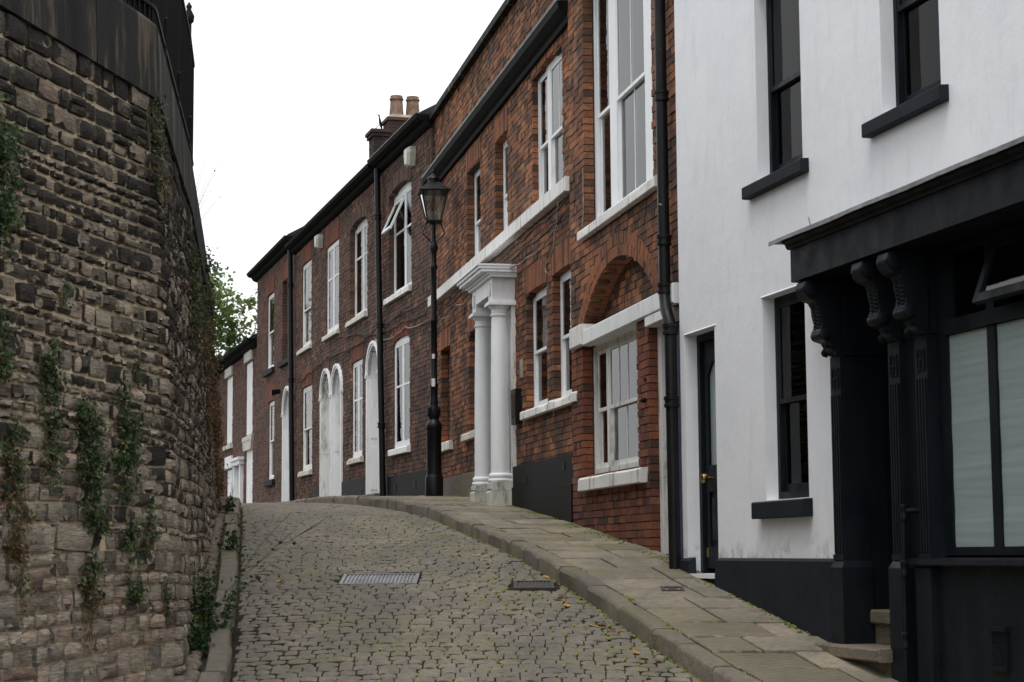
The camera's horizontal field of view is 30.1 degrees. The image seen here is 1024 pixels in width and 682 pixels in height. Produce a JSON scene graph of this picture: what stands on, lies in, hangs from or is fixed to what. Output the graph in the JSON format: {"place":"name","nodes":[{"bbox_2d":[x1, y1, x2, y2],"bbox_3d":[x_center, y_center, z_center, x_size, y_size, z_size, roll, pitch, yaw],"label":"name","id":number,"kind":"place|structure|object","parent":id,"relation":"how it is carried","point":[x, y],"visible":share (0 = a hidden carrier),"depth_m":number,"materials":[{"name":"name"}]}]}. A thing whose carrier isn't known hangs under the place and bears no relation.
{"place":"outdoors","nodes":[
{"label":"outdoors","id":0,"kind":"place"},
{"bbox_2d":[172,498,227,681],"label":"verge","id":1,"kind":"structure","parent":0,"point":[196,661],"depth_m":15.63,"materials":[{"name":"stone"}]},
{"bbox_2d":[187,606,214,656],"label":"flowering weed","id":2,"kind":"object","parent":1,"relation":"on","point":[196,638],"visible":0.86,"depth_m":13.09,"materials":[{"name":"green plant"}]},
{"bbox_2d":[189,549,236,635],"bbox_3d":[-2.202,1.850,13.740,0.330,0.701,0.454,-4,-7,26],"label":"flowering weed","id":3,"kind":"object","parent":1,"relation":"on","point":[202,600],"visible":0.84,"depth_m":13.71,"materials":[{"name":"green plant"}]},
{"bbox_2d":[218,485,240,513],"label":"flowering weed","id":4,"kind":"object","parent":1,"relation":"on","point":[228,507],"visible":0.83,"depth_m":22.46,"materials":[{"name":"green plant"}]},
{"bbox_2d":[215,513,246,565],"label":"flowering weed","id":5,"kind":"object","parent":1,"relation":"on","point":[234,540],"visible":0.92,"depth_m":17.54,"materials":[{"name":"green plant"}]},
{"bbox_2d":[212,516,328,618],"bbox_3d":[-1.857,1.710,14.344,1.072,0.873,0.295,5,-8,-38],"label":"flowering weed","id":6,"kind":"object","parent":1,"relation":"on","point":[241,588],"visible":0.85,"depth_m":14.25,"materials":[{"name":"green plant"}]},
{"bbox_2d":[184,0,504,354],"label":"sky","id":7,"kind":"structure","parent":0,"point":[288,94],"materials":[{"name":"white"}]},
{"bbox_2d":[376,114,382,128],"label":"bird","id":8,"kind":"object","parent":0,"point":[380,123],"visible":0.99,"depth_m":40.16},
{"bbox_2d":[230,502,698,681],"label":"road","id":9,"kind":"structure","parent":0,"point":[353,655],"depth_m":14.79,"materials":[{"name":"stone"}]},
{"bbox_2d":[198,496,240,681],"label":"kerb","id":10,"kind":"structure","parent":9,"relation":"on","point":[218,667],"depth_m":14.32,"materials":[{"name":"grey stone"}]},
{"bbox_2d":[339,573,419,585],"bbox_3d":[-1.136,2.066,16.386,0.660,0.050,0.540,0,2,0],"label":"drain grate","id":11,"kind":"object","parent":9,"relation":"on","point":[389,578],"visible":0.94,"depth_m":16.40,"materials":[{"name":"metal"}]},
{"bbox_2d":[276,495,760,681],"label":"kerb","id":12,"kind":"structure","parent":9,"relation":"on","point":[683,651],"depth_m":15.61,"materials":[{"name":"grey stone"}]},
{"bbox_2d":[514,580,553,589],"bbox_3d":[0.185,2.082,16.132,0.340,0.050,0.380,0,2,0],"label":"gully grate","id":13,"kind":"object","parent":9,"relation":"on","point":[535,584],"visible":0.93,"depth_m":16.12,"materials":[{"name":"metal"}]},
{"bbox_2d":[240,505,883,681],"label":"moss","id":14,"kind":"object","parent":9,"relation":"on","point":[566,634],"visible":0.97,"depth_m":15.45,"materials":[{"name":"green plant"}]},
{"bbox_2d":[367,495,897,681],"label":"pavement","id":15,"kind":"structure","parent":0,"point":[741,636],"depth_m":14.67,"materials":[{"name":"stone"}]},
{"bbox_2d":[416,167,450,495],"bbox_3d":[-1.171,-0.155,28.557,0.480,4.990,0.480,0,-6,-8],"label":"street lamp","id":16,"kind":"object","parent":15,"relation":"on","point":[433,186],"visible":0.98,"depth_m":28.45,"materials":[{"name":"black metal"}]},
{"bbox_2d":[660,586,684,590],"bbox_3d":[1.284,2.002,15.245,0.180,0.050,0.180,0,3,0],"label":"stopcock cover","id":17,"kind":"object","parent":15,"relation":"on","point":[672,588],"visible":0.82,"depth_m":15.23,"materials":[{"name":"metal"}]},
{"bbox_3d":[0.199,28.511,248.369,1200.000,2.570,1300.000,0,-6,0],"label":"ground","id":18,"kind":"structure","parent":0,"visible":0},
{"bbox_2d":[0,0,218,681],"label":"stone retaining wall","id":19,"kind":"structure","parent":18,"relation":"on","point":[107,233],"depth_m":11.65,"materials":[{"name":"stone"}]},
{"bbox_2d":[0,293,20,388],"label":"ivy plant","id":20,"kind":"object","parent":19,"relation":"attached to","point":[7,365],"visible":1,"depth_m":10.26,"materials":[{"name":"green plant"}]},
{"bbox_2d":[0,84,30,263],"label":"ivy plant","id":21,"kind":"object","parent":19,"relation":"attached to","point":[8,153],"visible":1,"depth_m":10.36,"materials":[{"name":"green plant"}]},
{"bbox_2d":[0,417,44,566],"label":"ivy plant","id":22,"kind":"object","parent":19,"relation":"attached to","point":[13,466],"visible":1,"depth_m":10.22,"materials":[{"name":"green plant"}]},
{"bbox_2d":[10,553,38,618],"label":"ivy plant","id":23,"kind":"object","parent":19,"relation":"attached to","point":[23,583],"visible":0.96,"depth_m":10.26,"materials":[{"name":"green plant"}]},
{"bbox_2d":[38,339,69,497],"bbox_3d":[-2.588,0.432,10.762,0.172,0.911,0.338,0,-6,0],"label":"ivy plant","id":24,"kind":"object","parent":19,"relation":"attached to","point":[56,424],"visible":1,"depth_m":10.76,"materials":[{"name":"green plant"}]},
{"bbox_2d":[59,275,73,309],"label":"ivy plant","id":25,"kind":"object","parent":19,"relation":"attached to","point":[63,299],"visible":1,"depth_m":11.13,"materials":[{"name":"green plant"}]},
{"bbox_2d":[77,551,112,656],"bbox_3d":[-2.415,1.512,11.081,0.162,0.640,0.395,-1,-6,8],"label":"ivy plant","id":26,"kind":"object","parent":19,"relation":"attached to","point":[90,579],"visible":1,"depth_m":11.05,"materials":[{"name":"green plant"}]},
{"bbox_2d":[71,394,119,538],"bbox_3d":[-2.421,0.748,11.245,0.230,0.866,0.493,-2,-7,12],"label":"ivy plant","id":27,"kind":"object","parent":19,"relation":"attached to","point":[102,524],"visible":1,"depth_m":11.19,"materials":[{"name":"green plant"}]},
{"bbox_2d":[108,366,149,508],"bbox_3d":[-2.361,0.594,11.783,0.196,0.892,0.559,0,-6,0],"label":"ivy plant","id":28,"kind":"object","parent":19,"relation":"attached to","point":[127,448],"visible":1,"depth_m":11.75,"materials":[{"name":"green plant"}]},
{"bbox_2d":[117,513,150,609],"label":"ivy plant","id":29,"kind":"object","parent":19,"relation":"attached to","point":[136,595],"visible":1,"depth_m":11.69,"materials":[{"name":"green plant"}]},
{"bbox_2d":[130,354,145,391],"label":"ivy plant","id":30,"kind":"object","parent":19,"relation":"attached to","point":[136,368],"visible":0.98,"depth_m":12.07,"materials":[{"name":"green plant"}]},
{"bbox_2d":[141,496,164,555],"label":"ivy plant","id":31,"kind":"object","parent":19,"relation":"attached to","point":[152,527],"visible":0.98,"depth_m":12.05,"materials":[{"name":"green plant"}]},
{"bbox_2d":[123,0,194,165],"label":"iron railing","id":32,"kind":"object","parent":19,"relation":"on","point":[172,20],"visible":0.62,"depth_m":15.52,"materials":[{"name":"black metal"}]},
{"bbox_2d":[147,91,174,200],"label":"ivy plant","id":33,"kind":"object","parent":19,"relation":"attached to","point":[155,139],"visible":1,"depth_m":12.74,"materials":[{"name":"green plant"}]},
{"bbox_2d":[161,576,177,625],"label":"ivy plant","id":34,"kind":"object","parent":19,"relation":"attached to","point":[167,602],"visible":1,"depth_m":12.21,"materials":[{"name":"green plant"}]},
{"bbox_2d":[188,243,210,362],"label":"ivy plant","id":35,"kind":"object","parent":19,"relation":"attached to","point":[195,318],"visible":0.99,"depth_m":16.35,"materials":[{"name":"green plant"}]},
{"bbox_2d":[199,285,219,444],"bbox_3d":[-3.071,0.229,19.366,0.223,1.671,1.116,0,-6,-8],"label":"creeper","id":36,"kind":"object","parent":19,"relation":"attached to","point":[208,400],"visible":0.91,"depth_m":19.31,"materials":[{"name":"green plant"}]},
{"bbox_2d":[196,157,223,219],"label":"dry stalks","id":37,"kind":"object","parent":19,"relation":"on","point":[206,186],"visible":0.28,"depth_m":23.05,"materials":[{"name":"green plant"}]},
{"bbox_2d":[207,274,228,511],"bbox_3d":[-3.524,0.714,22.953,0.376,3.028,5.348,1,-6,-9],"label":"creeper","id":38,"kind":"object","parent":19,"relation":"attached to","point":[219,441],"visible":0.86,"depth_m":23.01,"materials":[{"name":"green plant"}]},
{"bbox_2d":[205,245,230,314],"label":"ivy plant","id":39,"kind":"object","parent":19,"relation":"attached to","point":[208,266],"visible":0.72,"depth_m":21.91,"materials":[{"name":"green plant"}]},
{"bbox_2d":[211,290,245,350],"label":"broadleaf tree","id":40,"kind":"object","parent":18,"relation":"on","point":[232,305],"visible":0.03,"depth_m":64.07,"materials":[{"name":"green plant"}]},
{"bbox_2d":[209,263,257,361],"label":"broadleaf tree","id":41,"kind":"object","parent":18,"relation":"on","point":[232,336],"visible":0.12,"depth_m":65.10,"materials":[{"name":"green plant"}]},
{"bbox_2d":[213,333,256,502],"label":"brick house","id":42,"kind":"structure","parent":18,"relation":"on","point":[238,376],"depth_m":52.30,"materials":[{"name":"brown brick"}]},
{"bbox_2d":[227,469,231,495],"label":"door","id":43,"kind":"structure","parent":42,"relation":"in","point":[229,471],"depth_m":54.44,"materials":[{"name":"white paint"}]},
{"bbox_2d":[229,456,243,502],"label":"portico","id":44,"kind":"structure","parent":42,"relation":"in","point":[237,476],"depth_m":52.35,"materials":[{"name":"white paint"}]},
{"bbox_2d":[246,449,252,502],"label":"door","id":45,"kind":"structure","parent":42,"relation":"in","point":[249,483],"depth_m":50.54,"materials":[{"name":"white paint"}]},
{"bbox_2d":[246,227,301,502],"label":"brick house","id":46,"kind":"structure","parent":18,"relation":"on","point":[267,273],"depth_m":46.70,"materials":[{"name":"brown brick"}]},
{"bbox_2d":[262,293,274,377],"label":"window","id":47,"kind":"structure","parent":46,"relation":"in","point":[271,369],"depth_m":47.58,"materials":[{"name":"white paint"}]},
{"bbox_2d":[263,401,274,486],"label":"window","id":48,"kind":"structure","parent":46,"relation":"in","point":[271,481],"depth_m":47.08,"materials":[{"name":"white paint"}]},
{"bbox_2d":[284,95,419,500],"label":"brick house","id":49,"kind":"structure","parent":18,"relation":"on","point":[330,244],"depth_m":38.91,"materials":[{"name":"brown brick"}]},
{"bbox_2d":[296,260,311,355],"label":"window","id":50,"kind":"structure","parent":49,"relation":"in","point":[307,286],"depth_m":42.50,"materials":[{"name":"white paint"}]},
{"bbox_2d":[297,385,312,476],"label":"window","id":51,"kind":"structure","parent":49,"relation":"in","point":[307,399],"depth_m":42.07,"materials":[{"name":"white paint"}]},
{"bbox_2d":[322,240,339,341],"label":"window","id":52,"kind":"structure","parent":49,"relation":"in","point":[333,251],"depth_m":39.28,"materials":[{"name":"white paint"}]},
{"bbox_2d":[346,359,363,464],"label":"window","id":53,"kind":"structure","parent":49,"relation":"in","point":[358,457],"depth_m":36.55,"materials":[{"name":"white paint"}]},
{"bbox_2d":[345,218,367,327],"bbox_3d":[-2.867,-1.344,36.698,0.337,1.985,1.900,1,-7,-16],"label":"window","id":54,"kind":"structure","parent":49,"relation":"in","point":[361,312],"depth_m":36.93,"materials":[{"name":"white paint"}]},
{"bbox_2d":[298,299,427,382],"bbox_3d":[-3.091,0.115,36.865,0.039,0.306,12.701,1,-7,-16],"label":"cable","id":55,"kind":"object","parent":49,"relation":"attached to","point":[399,314],"visible":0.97,"depth_m":35.74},
{"bbox_2d":[367,104,435,495],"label":"brick house","id":56,"kind":"structure","parent":18,"relation":"on","point":[401,159],"depth_m":32.80,"materials":[{"name":"brown brick"}]},
{"bbox_2d":[337,310,427,337],"bbox_3d":[-2.437,-0.277,34.586,0.036,0.518,7.903,1,-7,-16],"label":"cable","id":57,"kind":"object","parent":56,"relation":"attached to","point":[386,330],"visible":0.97,"depth_m":33.56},
{"bbox_2d":[381,182,411,305],"bbox_3d":[-1.918,-1.734,33.194,0.429,2.005,2.000,1,-7,-16],"label":"window","id":58,"kind":"structure","parent":56,"relation":"in","point":[400,215],"depth_m":33.39,"materials":[{"name":"white paint"}]},
{"bbox_2d":[388,336,410,455],"bbox_3d":[-1.849,0.938,32.752,0.266,2.015,1.500,1,-7,-16],"label":"window","id":59,"kind":"structure","parent":56,"relation":"in","point":[402,347],"depth_m":32.76,"materials":[{"name":"white paint"}]},
{"bbox_2d":[375,319,428,340],"bbox_3d":[-1.931,-0.189,32.786,0.034,0.200,4.204,1,-7,-16],"label":"cable","id":60,"kind":"object","parent":56,"relation":"attached to","point":[403,329],"visible":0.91,"depth_m":32.40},
{"bbox_2d":[421,0,577,522],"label":"brick house","id":61,"kind":"structure","parent":18,"relation":"on","point":[500,164],"depth_m":24.12,"materials":[{"name":"brick"}]},
{"bbox_2d":[461,430,474,441],"bbox_3d":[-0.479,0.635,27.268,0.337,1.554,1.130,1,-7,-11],"label":"window sill","id":62,"kind":"structure","parent":61,"relation":"in","point":[468,436],"depth_m":27.14,"materials":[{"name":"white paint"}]},
{"bbox_2d":[474,169,480,254],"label":"window","id":63,"kind":"structure","parent":61,"relation":"in","point":[477,187],"depth_m":27.75,"materials":[{"name":"white paint"}]},
{"bbox_2d":[430,229,554,329],"bbox_3d":[-0.425,-0.709,26.133,0.031,0.175,9.302,1,-7,-11],"label":"cable","id":64,"kind":"object","parent":61,"relation":"attached to","point":[543,245],"visible":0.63,"depth_m":23.60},
{"bbox_2d":[430,199,565,311],"bbox_3d":[-0.369,-0.984,25.868,0.037,0.128,9.903,1,-7,-11],"label":"cable","id":65,"kind":"object","parent":61,"relation":"attached to","point":[533,229],"visible":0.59,"depth_m":23.21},
{"bbox_2d":[437,213,563,316],"bbox_3d":[-0.377,-0.859,25.903,0.034,0.150,9.802,1,-7,-11],"label":"cable","id":66,"kind":"object","parent":61,"relation":"attached to","point":[541,236],"visible":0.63,"depth_m":23.14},
{"bbox_2d":[503,140,507,229],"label":"window","id":67,"kind":"structure","parent":61,"relation":"in","point":[505,169],"depth_m":25.61,"materials":[{"name":"white paint"}]},
{"bbox_2d":[520,287,550,419],"bbox_3d":[0.404,0.121,22.777,0.327,1.549,1.580,1,-7,-11],"label":"window","id":68,"kind":"structure","parent":61,"relation":"in","point":[539,302],"depth_m":23.16,"materials":[{"name":"white paint"}]},
{"bbox_2d":[538,53,563,198],"bbox_3d":[0.530,-2.493,22.463,0.122,1.664,1.660,1,-7,-11],"label":"window","id":69,"kind":"structure","parent":61,"relation":"in","point":[550,98],"depth_m":22.59,"materials":[{"name":"white paint"}]},
{"bbox_2d":[545,202,558,273],"bbox_3d":[0.453,-1.167,21.691,0.027,0.728,0.714,1,-7,-11],"label":"cable","id":70,"kind":"object","parent":61,"relation":"attached to","point":[554,239],"visible":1,"depth_m":21.51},
{"bbox_2d":[548,269,577,410],"bbox_3d":[0.699,-0.058,21.271,0.324,1.574,1.410,1,-7,-11],"label":"window","id":71,"kind":"structure","parent":61,"relation":"in","point":[568,397],"depth_m":21.78,"materials":[{"name":"white paint"}]},
{"bbox_2d":[567,0,682,568],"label":"brick house","id":72,"kind":"structure","parent":18,"relation":"on","point":[624,339],"depth_m":18.95,"materials":[{"name":"brick"}]},
{"bbox_2d":[578,329,648,491],"bbox_3d":[1.105,0.689,18.964,0.361,1.530,2.560,1,-7,-11],"label":"window","id":73,"kind":"structure","parent":72,"relation":"in","point":[616,418],"depth_m":19.32,"materials":[{"name":"white paint"}]},
{"bbox_2d":[577,0,656,240],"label":"window","id":74,"kind":"structure","parent":72,"relation":"in","point":[624,166],"depth_m":19.33,"materials":[{"name":"white paint"}]},
{"bbox_2d":[657,322,682,563],"bbox_3d":[1.408,0.973,17.104,0.300,2.305,1.160,1,-7,-11],"label":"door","id":75,"kind":"structure","parent":72,"relation":"in","point":[661,346],"depth_m":17.42,"materials":[{"name":"paint"}]},
{"bbox_2d":[674,0,1023,681],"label":"white house","id":76,"kind":"structure","parent":18,"relation":"on","point":[850,187],"depth_m":13.04,"materials":[{"name":"paint"}]},
{"bbox_2d":[691,330,718,578],"bbox_3d":[1.655,0.938,15.889,0.275,2.060,0.720,1,-7,-15],"label":"door","id":77,"kind":"structure","parent":76,"relation":"in","point":[709,551],"depth_m":16.11,"materials":[{"name":"paint"}]},
{"bbox_2d":[742,0,808,199],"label":"window","id":78,"kind":"structure","parent":76,"relation":"in","point":[787,162],"depth_m":14.62,"materials":[{"name":"paint"}]},
{"bbox_2d":[751,291,812,518],"bbox_3d":[2.112,0.470,14.211,0.345,1.690,0.980,1,-7,-15],"label":"window","id":79,"kind":"structure","parent":76,"relation":"in","point":[789,312],"depth_m":14.34,"materials":[{"name":"paint"}]},
{"bbox_2d":[861,0,948,137],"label":"window","id":80,"kind":"structure","parent":76,"relation":"in","point":[919,88],"depth_m":12.48,"materials":[{"name":"paint"}]},
{"bbox_2d":[936,222,1023,554],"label":"shop window","id":81,"kind":"structure","parent":76,"relation":"in","point":[981,334],"depth_m":11.35,"materials":[{"name":"paint"}]}
]}

